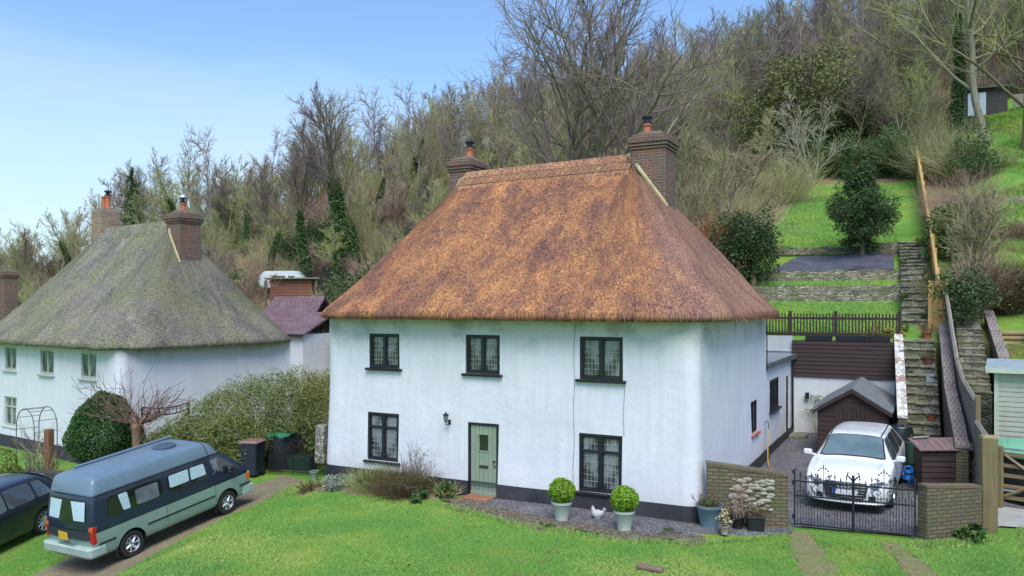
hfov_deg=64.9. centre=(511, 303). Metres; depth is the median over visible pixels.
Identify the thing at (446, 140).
bare tree
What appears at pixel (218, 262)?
bare tree
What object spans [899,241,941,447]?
stone steps
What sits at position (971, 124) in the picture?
bare shrub
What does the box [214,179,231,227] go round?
bare tree
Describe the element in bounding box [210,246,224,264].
bare tree
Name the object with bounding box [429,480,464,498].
leafy plant
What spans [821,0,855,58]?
bare tree
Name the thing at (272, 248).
bare tree
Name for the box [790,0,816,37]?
bare tree
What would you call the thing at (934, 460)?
log store
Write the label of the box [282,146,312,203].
bare tree
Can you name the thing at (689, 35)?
bare tree
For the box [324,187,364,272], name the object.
bare tree
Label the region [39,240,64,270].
bare tree
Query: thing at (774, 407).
window
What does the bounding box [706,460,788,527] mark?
garden wall
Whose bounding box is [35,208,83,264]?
bare tree
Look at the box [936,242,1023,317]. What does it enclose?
bare shrub
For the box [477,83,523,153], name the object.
bare tree
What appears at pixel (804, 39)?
bare tree
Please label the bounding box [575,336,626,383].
window
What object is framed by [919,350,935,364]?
plant pot
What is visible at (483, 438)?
door
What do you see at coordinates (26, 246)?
bare tree
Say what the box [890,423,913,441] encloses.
water butt
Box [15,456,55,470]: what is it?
wall shrub
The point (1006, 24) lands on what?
bare tree
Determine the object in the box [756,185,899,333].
terrace grass
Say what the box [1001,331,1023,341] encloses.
log wall
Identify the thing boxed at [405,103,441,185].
bare tree
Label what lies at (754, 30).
bare tree
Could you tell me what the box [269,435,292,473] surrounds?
garden gate
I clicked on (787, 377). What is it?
side door
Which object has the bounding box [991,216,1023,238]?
bare shrub
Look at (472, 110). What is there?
bare tree
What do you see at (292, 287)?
timber shed
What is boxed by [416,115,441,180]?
bare tree
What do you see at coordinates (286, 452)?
compost bin
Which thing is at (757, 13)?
bare tree
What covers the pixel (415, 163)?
bare tree
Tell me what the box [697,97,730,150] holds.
bare tree
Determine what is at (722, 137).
bare tree
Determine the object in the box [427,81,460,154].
bare tree
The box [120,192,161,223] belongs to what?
bare tree
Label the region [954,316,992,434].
stone steps
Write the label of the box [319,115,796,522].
thatched cottage
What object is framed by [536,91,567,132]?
bare tree
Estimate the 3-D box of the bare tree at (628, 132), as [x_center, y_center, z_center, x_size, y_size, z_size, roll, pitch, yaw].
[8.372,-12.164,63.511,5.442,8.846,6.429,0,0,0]
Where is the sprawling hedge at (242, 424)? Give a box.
[141,358,329,466]
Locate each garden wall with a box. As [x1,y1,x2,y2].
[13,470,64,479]
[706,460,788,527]
[917,483,981,540]
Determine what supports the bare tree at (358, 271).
on the ground at (906, 226)
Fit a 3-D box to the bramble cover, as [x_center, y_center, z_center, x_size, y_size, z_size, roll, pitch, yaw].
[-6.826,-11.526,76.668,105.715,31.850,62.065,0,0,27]
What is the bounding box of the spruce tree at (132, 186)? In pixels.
[119,167,150,225]
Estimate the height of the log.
0.089 m
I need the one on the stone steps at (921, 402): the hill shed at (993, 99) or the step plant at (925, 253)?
the step plant at (925, 253)
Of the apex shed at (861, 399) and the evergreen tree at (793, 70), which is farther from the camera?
the evergreen tree at (793, 70)
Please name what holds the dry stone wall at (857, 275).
on the ground at (906, 226)
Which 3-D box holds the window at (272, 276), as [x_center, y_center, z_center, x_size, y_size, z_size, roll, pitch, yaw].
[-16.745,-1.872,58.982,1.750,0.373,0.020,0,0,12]
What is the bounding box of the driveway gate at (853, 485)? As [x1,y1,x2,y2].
[792,465,917,537]
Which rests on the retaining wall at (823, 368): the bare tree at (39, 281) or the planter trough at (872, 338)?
the planter trough at (872, 338)
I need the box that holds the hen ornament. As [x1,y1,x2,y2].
[591,505,605,518]
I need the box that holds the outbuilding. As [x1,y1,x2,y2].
[262,296,329,391]
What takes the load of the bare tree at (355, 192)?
on the ground at (906, 226)
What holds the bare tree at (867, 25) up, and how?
on the ground at (906, 226)
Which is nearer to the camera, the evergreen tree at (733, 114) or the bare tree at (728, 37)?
the evergreen tree at (733, 114)
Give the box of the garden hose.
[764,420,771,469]
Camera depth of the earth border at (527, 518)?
16.57 m
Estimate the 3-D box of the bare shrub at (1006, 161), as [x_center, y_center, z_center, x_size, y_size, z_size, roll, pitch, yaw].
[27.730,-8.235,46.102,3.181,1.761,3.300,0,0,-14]
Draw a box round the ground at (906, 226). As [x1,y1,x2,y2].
[0,46,1023,575]
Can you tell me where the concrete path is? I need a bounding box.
[998,499,1023,526]
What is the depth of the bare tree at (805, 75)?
51.48 m
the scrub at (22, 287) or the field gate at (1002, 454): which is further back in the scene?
the scrub at (22, 287)
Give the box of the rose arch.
[8,406,68,470]
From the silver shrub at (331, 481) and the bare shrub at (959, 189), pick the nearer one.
the silver shrub at (331, 481)
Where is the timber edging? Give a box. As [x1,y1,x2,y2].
[949,196,1023,204]
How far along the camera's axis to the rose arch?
26.16 m
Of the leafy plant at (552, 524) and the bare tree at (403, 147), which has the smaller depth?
the leafy plant at (552, 524)
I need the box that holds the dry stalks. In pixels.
[293,478,324,494]
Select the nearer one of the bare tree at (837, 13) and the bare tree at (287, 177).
the bare tree at (837, 13)
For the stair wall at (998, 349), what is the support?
on the ground at (906, 226)
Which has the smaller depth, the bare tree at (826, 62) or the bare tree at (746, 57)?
the bare tree at (746, 57)
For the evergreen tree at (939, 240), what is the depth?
32.90 m
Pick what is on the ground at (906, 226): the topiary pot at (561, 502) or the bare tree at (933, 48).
the bare tree at (933, 48)
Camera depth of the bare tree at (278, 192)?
88.33 m
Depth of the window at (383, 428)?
20.54 m
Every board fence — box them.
[915,145,946,328]
[945,292,987,484]
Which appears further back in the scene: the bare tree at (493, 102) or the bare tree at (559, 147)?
the bare tree at (493, 102)
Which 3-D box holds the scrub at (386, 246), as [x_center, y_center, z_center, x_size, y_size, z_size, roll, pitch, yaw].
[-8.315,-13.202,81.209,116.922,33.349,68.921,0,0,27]
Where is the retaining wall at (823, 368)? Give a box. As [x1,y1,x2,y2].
[768,335,894,432]
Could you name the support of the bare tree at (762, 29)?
on the ground at (906, 226)
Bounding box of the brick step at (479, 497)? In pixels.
[460,493,494,501]
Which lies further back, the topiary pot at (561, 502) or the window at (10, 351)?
the window at (10, 351)
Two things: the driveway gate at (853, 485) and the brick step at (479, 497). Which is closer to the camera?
the driveway gate at (853, 485)
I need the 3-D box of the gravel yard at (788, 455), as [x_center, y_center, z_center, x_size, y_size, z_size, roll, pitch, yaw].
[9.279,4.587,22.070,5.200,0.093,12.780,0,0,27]
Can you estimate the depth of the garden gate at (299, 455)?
23.92 m
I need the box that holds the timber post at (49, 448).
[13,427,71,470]
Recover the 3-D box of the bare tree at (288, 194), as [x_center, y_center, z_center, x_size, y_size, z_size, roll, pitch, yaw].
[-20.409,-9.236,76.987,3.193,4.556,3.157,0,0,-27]
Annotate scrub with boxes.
[0,24,1023,305]
[18,16,1023,301]
[18,27,1023,331]
[37,25,1002,291]
[45,30,1023,287]
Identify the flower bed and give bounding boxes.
[297,481,460,499]
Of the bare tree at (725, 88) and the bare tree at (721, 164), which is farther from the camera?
the bare tree at (725, 88)
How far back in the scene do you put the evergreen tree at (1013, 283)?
28.09 m
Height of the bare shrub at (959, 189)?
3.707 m
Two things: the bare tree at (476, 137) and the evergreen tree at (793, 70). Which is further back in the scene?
the bare tree at (476, 137)
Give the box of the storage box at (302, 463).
[287,454,316,470]
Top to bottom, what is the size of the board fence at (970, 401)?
4.995 m
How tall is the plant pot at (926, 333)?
0.666 m
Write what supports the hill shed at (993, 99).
on the ground at (906, 226)
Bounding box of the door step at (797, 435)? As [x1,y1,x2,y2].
[788,432,808,439]
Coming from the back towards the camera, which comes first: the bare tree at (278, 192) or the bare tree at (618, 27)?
the bare tree at (278, 192)
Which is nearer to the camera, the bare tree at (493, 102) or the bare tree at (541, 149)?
the bare tree at (541, 149)
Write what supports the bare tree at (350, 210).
on the ground at (906, 226)
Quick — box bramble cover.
[20,55,1023,331]
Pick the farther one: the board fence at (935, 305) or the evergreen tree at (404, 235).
the evergreen tree at (404, 235)
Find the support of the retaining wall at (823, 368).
on the ground at (906, 226)
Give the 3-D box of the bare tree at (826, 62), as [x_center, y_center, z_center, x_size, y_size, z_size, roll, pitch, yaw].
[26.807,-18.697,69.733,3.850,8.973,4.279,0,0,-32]
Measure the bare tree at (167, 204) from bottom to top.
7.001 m
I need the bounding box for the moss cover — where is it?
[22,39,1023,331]
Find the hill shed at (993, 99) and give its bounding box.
[960,84,1023,119]
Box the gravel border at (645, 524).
[470,498,792,535]
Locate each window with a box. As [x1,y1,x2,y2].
[1,346,16,372]
[1,396,16,429]
[36,349,54,376]
[77,352,96,381]
[272,276,293,277]
[363,412,398,465]
[365,333,401,371]
[461,335,502,377]
[574,433,622,497]
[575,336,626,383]
[751,399,760,437]
[769,377,781,413]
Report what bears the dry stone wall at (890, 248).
on the ground at (906, 226)
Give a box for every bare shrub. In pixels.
[235,247,290,275]
[292,254,355,291]
[679,195,779,265]
[701,181,804,231]
[730,142,844,205]
[818,73,962,145]
[829,73,930,133]
[851,101,1005,179]
[891,152,1023,237]
[892,117,1015,184]
[906,265,950,299]
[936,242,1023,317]
[944,245,1023,315]
[951,115,992,131]
[980,145,1023,170]
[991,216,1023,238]
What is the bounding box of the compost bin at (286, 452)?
[266,432,301,470]
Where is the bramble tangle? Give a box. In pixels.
[233,417,324,469]
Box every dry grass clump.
[336,460,400,494]
[359,461,443,502]
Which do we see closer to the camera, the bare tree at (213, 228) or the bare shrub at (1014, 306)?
the bare shrub at (1014, 306)
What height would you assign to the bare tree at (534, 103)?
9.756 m
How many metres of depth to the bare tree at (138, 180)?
86.45 m
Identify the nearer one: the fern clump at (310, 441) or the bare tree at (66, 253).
the fern clump at (310, 441)
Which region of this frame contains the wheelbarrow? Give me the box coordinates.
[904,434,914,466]
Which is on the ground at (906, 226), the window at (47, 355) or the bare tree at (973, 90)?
the bare tree at (973, 90)
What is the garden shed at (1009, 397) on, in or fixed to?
on the ground at (906, 226)
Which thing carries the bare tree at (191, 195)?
on the ground at (906, 226)
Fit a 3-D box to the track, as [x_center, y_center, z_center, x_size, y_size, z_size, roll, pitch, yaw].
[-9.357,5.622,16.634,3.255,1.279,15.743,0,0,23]
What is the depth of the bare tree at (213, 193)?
92.67 m
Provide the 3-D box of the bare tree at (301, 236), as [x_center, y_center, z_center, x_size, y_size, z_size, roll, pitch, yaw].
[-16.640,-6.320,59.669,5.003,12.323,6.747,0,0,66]
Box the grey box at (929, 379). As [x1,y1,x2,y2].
[925,374,934,382]
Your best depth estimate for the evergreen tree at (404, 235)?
55.87 m
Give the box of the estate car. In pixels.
[804,421,905,508]
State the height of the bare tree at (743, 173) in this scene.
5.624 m
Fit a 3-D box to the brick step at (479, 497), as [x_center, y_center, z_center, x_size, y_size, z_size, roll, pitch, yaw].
[-0.807,4.565,18.901,0.712,0.078,0.447,0,0,27]
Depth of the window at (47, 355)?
29.32 m
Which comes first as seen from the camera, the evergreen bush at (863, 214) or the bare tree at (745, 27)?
the evergreen bush at (863, 214)
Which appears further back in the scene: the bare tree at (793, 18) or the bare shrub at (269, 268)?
the bare tree at (793, 18)
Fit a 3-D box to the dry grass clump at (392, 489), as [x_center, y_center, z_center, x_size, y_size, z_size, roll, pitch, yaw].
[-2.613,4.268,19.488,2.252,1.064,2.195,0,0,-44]
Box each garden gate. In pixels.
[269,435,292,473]
[293,433,314,474]
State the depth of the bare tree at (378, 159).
94.26 m
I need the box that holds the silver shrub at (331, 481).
[321,473,354,491]
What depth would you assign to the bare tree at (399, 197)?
63.03 m
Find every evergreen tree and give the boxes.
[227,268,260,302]
[274,232,305,269]
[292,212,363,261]
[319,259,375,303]
[395,223,411,243]
[653,84,693,163]
[704,209,767,278]
[715,83,756,140]
[720,203,784,285]
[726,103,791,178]
[732,43,890,157]
[809,71,888,149]
[920,200,985,261]
[926,258,1005,329]
[938,123,1003,185]
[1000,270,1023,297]
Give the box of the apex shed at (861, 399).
[812,377,895,449]
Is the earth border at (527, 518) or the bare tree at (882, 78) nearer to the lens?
the earth border at (527, 518)
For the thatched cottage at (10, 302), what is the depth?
44.57 m
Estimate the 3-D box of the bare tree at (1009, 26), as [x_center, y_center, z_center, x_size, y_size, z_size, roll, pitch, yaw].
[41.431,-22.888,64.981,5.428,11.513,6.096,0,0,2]
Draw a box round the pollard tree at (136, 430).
[67,365,196,446]
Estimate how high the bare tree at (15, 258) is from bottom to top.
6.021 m
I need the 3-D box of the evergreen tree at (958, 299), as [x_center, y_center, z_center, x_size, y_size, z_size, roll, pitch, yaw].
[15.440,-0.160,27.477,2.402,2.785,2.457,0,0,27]
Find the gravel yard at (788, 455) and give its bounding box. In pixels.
[761,432,917,537]
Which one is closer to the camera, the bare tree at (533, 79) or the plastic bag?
the plastic bag
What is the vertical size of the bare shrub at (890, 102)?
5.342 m
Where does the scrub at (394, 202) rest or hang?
on the ground at (906, 226)
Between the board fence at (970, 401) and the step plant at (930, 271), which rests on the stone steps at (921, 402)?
the step plant at (930, 271)
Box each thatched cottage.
[0,190,291,463]
[0,269,21,320]
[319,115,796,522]
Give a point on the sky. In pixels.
(88, 88)
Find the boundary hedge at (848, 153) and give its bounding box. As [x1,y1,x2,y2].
[731,120,1007,181]
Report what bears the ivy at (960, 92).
on the ground at (906, 226)
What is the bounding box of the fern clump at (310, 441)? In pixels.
[304,432,314,452]
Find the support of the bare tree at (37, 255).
on the ground at (906, 226)
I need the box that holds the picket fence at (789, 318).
[766,311,900,336]
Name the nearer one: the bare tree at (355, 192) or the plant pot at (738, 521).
the plant pot at (738, 521)
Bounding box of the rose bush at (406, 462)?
[368,440,449,497]
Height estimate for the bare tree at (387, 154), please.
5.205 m
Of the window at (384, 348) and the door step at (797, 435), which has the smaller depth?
the window at (384, 348)
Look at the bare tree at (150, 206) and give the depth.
82.79 m
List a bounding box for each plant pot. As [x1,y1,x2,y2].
[309,470,318,480]
[691,490,722,527]
[715,508,734,534]
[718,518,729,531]
[723,479,751,528]
[738,496,769,531]
[919,319,935,338]
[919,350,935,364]
[926,415,936,420]
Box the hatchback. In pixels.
[0,467,52,544]
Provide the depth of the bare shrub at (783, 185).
45.37 m
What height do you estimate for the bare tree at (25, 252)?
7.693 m
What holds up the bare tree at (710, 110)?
on the ground at (906, 226)
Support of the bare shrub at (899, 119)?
on the ground at (906, 226)
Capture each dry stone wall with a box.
[752,284,900,301]
[756,269,898,281]
[774,242,898,254]
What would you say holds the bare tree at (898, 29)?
on the ground at (906, 226)
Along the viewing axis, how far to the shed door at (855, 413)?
23.96 m
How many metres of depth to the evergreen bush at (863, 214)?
34.47 m
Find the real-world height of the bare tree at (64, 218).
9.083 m
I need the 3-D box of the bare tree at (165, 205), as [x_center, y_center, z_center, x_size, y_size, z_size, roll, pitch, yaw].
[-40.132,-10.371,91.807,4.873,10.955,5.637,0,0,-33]
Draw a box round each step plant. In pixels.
[898,258,907,263]
[901,291,908,297]
[901,325,909,331]
[915,237,927,246]
[917,246,931,259]
[921,264,933,282]
[922,305,927,318]
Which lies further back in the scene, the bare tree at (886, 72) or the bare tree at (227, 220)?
the bare tree at (227, 220)
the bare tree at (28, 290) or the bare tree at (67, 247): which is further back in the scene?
the bare tree at (67, 247)
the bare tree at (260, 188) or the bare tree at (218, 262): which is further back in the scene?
the bare tree at (260, 188)
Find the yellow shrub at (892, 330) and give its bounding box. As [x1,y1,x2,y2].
[881,326,906,338]
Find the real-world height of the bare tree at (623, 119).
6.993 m
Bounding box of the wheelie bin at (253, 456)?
[237,438,265,475]
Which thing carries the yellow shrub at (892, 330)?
on the stair wall at (901, 415)
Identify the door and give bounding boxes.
[471,424,495,496]
[785,373,789,431]
[835,405,868,424]
[968,92,985,115]
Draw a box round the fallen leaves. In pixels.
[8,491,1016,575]
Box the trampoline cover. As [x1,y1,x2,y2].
[998,438,1023,501]
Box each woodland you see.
[0,0,1023,266]
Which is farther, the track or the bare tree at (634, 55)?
the bare tree at (634, 55)
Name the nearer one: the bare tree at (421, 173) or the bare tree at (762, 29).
the bare tree at (421, 173)
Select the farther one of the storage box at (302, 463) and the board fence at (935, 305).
the board fence at (935, 305)
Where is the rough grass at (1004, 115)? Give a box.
[940,108,1023,317]
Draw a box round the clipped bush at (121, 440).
[61,390,146,463]
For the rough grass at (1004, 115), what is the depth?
50.16 m
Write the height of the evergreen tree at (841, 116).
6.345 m
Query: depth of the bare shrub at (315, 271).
57.47 m
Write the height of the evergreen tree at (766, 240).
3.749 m
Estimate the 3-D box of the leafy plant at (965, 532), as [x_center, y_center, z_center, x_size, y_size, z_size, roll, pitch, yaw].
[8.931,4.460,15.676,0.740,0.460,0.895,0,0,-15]
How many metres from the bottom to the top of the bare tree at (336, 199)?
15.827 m
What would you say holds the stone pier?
on the ground at (906, 226)
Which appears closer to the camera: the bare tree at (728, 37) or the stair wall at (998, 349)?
the stair wall at (998, 349)
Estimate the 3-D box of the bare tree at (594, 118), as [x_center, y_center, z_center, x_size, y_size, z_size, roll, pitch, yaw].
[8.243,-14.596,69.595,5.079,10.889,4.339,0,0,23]
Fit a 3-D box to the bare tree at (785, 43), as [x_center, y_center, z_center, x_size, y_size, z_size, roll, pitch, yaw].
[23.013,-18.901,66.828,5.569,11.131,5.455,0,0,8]
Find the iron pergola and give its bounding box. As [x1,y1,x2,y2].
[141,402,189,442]
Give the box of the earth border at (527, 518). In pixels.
[442,497,709,545]
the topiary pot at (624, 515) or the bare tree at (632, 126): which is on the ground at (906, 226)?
the bare tree at (632, 126)
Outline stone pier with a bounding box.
[315,424,327,463]
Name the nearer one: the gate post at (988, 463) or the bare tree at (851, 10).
the gate post at (988, 463)
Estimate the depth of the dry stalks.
20.59 m
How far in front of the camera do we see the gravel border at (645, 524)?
16.83 m
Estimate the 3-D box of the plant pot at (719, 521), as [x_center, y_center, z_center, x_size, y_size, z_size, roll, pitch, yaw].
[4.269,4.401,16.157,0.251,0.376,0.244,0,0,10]
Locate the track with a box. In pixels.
[32,475,305,575]
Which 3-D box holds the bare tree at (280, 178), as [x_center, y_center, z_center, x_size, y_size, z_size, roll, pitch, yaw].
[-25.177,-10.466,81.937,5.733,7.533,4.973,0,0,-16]
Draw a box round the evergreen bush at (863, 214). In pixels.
[823,158,902,254]
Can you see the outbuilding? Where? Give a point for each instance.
(297, 319)
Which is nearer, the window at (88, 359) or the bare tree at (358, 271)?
the window at (88, 359)
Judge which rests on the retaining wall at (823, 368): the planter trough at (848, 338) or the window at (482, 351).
the planter trough at (848, 338)
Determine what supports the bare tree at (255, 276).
on the ground at (906, 226)
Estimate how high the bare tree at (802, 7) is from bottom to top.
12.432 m
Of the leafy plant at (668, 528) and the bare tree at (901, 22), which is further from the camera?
the bare tree at (901, 22)
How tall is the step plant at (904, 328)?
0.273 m
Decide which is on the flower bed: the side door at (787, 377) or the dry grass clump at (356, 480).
the dry grass clump at (356, 480)
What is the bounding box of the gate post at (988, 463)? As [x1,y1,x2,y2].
[979,434,997,533]
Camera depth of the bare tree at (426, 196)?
61.14 m
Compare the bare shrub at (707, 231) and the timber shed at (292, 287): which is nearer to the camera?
the bare shrub at (707, 231)
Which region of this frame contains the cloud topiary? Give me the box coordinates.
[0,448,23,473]
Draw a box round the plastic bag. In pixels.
[903,465,912,482]
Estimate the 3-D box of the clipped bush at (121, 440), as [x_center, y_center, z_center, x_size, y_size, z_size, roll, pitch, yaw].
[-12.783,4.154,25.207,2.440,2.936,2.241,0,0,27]
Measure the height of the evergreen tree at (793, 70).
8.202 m
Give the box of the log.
[636,562,663,572]
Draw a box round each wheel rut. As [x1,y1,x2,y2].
[789,531,839,575]
[879,541,937,575]
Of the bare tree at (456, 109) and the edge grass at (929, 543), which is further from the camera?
the bare tree at (456, 109)
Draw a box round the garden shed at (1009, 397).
[985,358,1023,438]
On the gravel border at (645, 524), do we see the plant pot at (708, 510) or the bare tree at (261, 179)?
the plant pot at (708, 510)
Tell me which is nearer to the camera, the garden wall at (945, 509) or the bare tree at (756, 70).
the garden wall at (945, 509)
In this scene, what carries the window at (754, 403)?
in the thatched cottage at (594, 331)
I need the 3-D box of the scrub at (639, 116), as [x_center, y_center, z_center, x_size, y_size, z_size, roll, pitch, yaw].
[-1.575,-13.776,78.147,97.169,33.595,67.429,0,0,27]
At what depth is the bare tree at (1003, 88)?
51.89 m
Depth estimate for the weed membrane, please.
34.62 m
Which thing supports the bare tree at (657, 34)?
on the ground at (906, 226)
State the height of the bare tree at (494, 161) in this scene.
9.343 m
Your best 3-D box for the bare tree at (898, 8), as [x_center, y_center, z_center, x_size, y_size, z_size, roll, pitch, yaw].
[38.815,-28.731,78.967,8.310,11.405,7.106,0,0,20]
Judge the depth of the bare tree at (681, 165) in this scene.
36.34 m
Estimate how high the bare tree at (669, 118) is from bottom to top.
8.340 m
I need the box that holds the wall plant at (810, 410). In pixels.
[798,395,822,431]
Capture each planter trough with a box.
[805,334,832,340]
[835,335,862,341]
[862,335,890,341]
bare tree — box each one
[0,230,21,271]
[0,250,8,267]
[1,240,35,282]
[4,230,36,281]
[8,229,47,288]
[18,282,37,302]
[23,255,48,272]
[23,273,51,302]
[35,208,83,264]
[36,245,52,267]
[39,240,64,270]
[50,239,84,265]
[55,232,77,268]
[56,210,87,253]
[60,213,86,254]
[109,165,159,225]
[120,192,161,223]
[142,172,182,214]
[144,193,163,221]
[146,165,186,215]
[164,188,188,212]
[186,190,200,213]
[197,206,218,240]
[199,175,244,218]
[201,208,227,254]
[201,243,241,281]
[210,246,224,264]
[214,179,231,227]
[225,178,249,236]
[227,174,258,252]
[236,266,280,310]
[239,159,277,250]
[239,168,288,215]
[241,159,275,239]
[242,136,325,277]
[244,183,272,229]
[256,201,295,270]
[268,150,311,205]
[269,171,287,206]
[270,119,322,209]
[276,78,378,276]
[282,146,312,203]
[282,183,309,219]
[302,193,330,228]
[310,223,345,294]
[323,124,362,181]
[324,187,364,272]
[330,197,358,255]
[334,139,357,183]
[336,140,369,200]
[345,167,364,218]
[345,260,370,288]
[346,171,373,225]
[364,140,386,177]
[365,154,400,208]
[374,178,417,229]
[379,153,403,189]
[380,114,407,178]
[391,123,433,202]
[391,142,426,204]
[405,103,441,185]
[405,176,443,232]
[408,170,442,217]
[411,164,449,212]
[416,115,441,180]
[422,188,445,218]
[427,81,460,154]
[428,111,496,165]
[432,89,488,152]
[451,0,790,164]
[451,88,484,153]
[454,115,492,159]
[473,123,515,168]
[475,95,513,155]
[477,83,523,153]
[483,0,721,215]
[483,108,501,155]
[488,114,519,166]
[501,72,557,161]
[504,142,541,167]
[506,124,538,165]
[517,59,548,123]
[517,124,569,164]
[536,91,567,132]
[549,51,589,129]
[551,132,585,161]
[565,105,606,158]
[581,77,629,158]
[591,96,639,155]
[610,92,635,144]
[611,108,641,155]
[618,39,646,83]
[630,40,670,121]
[631,48,660,106]
[634,13,674,96]
[651,97,689,168]
[672,118,751,244]
[676,90,750,171]
[676,132,814,260]
[682,28,709,78]
[688,92,728,168]
[691,112,748,181]
[694,144,740,203]
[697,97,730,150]
[703,58,758,104]
[712,145,778,211]
[714,64,748,114]
[716,26,780,117]
[717,23,742,55]
[724,15,754,87]
[732,5,789,76]
[736,0,809,61]
[738,50,790,124]
[740,9,768,80]
[745,61,789,137]
[746,12,771,65]
[750,105,782,186]
[760,12,810,68]
[763,0,812,51]
[770,85,859,185]
[773,58,834,144]
[786,17,828,67]
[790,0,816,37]
[794,0,839,23]
[797,0,850,73]
[802,12,848,114]
[802,42,843,80]
[818,42,908,149]
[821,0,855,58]
[827,0,885,77]
[829,0,1012,142]
[835,0,1023,149]
[839,0,922,76]
[845,62,906,111]
[857,44,880,73]
[859,51,914,100]
[865,0,1023,145]
[867,66,957,138]
[871,0,921,54]
[874,31,904,87]
[875,34,932,116]
[882,1,908,42]
[883,54,948,134]
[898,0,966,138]
[917,24,949,72]
[928,0,1009,82]
[930,182,1023,267]
[948,0,997,56]
[980,0,1023,74]
[982,1,1005,66]
[991,1,1021,60]
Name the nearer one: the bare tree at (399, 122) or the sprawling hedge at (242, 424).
the sprawling hedge at (242, 424)
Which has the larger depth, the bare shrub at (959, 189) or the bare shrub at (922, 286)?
the bare shrub at (959, 189)
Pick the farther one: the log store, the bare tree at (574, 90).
the bare tree at (574, 90)
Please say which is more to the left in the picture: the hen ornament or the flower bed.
the flower bed
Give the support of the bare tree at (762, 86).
on the ground at (906, 226)
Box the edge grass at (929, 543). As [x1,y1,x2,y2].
[267,481,1023,550]
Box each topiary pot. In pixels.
[548,477,575,520]
[610,485,639,530]
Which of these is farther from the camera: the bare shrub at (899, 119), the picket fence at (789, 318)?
the bare shrub at (899, 119)
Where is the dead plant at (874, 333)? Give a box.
[849,319,894,336]
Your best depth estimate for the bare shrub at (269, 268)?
62.16 m
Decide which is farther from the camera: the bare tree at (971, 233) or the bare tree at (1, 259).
the bare tree at (1, 259)
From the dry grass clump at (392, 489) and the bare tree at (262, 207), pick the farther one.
the bare tree at (262, 207)
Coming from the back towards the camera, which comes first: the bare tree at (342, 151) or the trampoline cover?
the bare tree at (342, 151)
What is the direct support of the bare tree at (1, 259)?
on the ground at (906, 226)
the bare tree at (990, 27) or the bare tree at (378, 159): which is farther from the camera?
the bare tree at (378, 159)
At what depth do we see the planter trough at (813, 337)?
28.40 m
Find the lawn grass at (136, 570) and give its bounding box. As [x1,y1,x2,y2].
[0,458,1023,575]
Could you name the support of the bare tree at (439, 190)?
on the ground at (906, 226)
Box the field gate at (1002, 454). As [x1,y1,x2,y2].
[998,445,1023,507]
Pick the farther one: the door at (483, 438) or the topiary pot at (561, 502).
the door at (483, 438)
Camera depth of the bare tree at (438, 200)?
55.82 m
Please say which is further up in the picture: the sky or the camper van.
the sky
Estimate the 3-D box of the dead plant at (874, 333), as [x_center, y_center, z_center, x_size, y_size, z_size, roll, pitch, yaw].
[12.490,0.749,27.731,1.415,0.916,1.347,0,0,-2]
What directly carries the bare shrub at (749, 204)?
on the ground at (906, 226)
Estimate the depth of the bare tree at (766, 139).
51.45 m
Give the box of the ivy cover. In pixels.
[222,38,1022,298]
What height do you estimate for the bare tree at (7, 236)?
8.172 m
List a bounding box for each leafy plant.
[409,489,428,503]
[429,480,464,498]
[540,521,555,527]
[657,526,674,533]
[952,522,990,542]
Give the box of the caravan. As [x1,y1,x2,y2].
[258,271,304,287]
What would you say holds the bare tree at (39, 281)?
on the ground at (906, 226)
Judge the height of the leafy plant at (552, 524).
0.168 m
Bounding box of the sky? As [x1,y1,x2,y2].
[0,0,1004,267]
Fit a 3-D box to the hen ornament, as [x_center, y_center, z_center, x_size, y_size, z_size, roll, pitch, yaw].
[1.824,4.416,17.090,0.298,0.274,0.208,0,0,-22]
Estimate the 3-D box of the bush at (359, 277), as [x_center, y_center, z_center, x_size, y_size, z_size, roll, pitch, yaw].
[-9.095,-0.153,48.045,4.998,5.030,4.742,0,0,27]
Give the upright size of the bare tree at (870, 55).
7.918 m
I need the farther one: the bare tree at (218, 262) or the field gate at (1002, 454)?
the bare tree at (218, 262)
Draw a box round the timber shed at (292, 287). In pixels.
[264,277,327,306]
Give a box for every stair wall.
[894,334,907,424]
[938,324,969,482]
[984,311,1009,434]
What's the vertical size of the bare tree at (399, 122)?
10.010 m
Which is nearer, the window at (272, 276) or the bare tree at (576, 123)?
the bare tree at (576, 123)
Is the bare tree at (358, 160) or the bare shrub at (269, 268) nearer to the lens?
the bare shrub at (269, 268)
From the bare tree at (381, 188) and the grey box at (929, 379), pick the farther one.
the bare tree at (381, 188)
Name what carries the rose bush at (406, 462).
on the flower bed
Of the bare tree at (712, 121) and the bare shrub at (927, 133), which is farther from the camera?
the bare tree at (712, 121)
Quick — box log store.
[907,436,974,489]
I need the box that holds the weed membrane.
[774,252,893,270]
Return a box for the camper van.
[43,435,252,559]
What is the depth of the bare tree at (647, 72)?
77.18 m

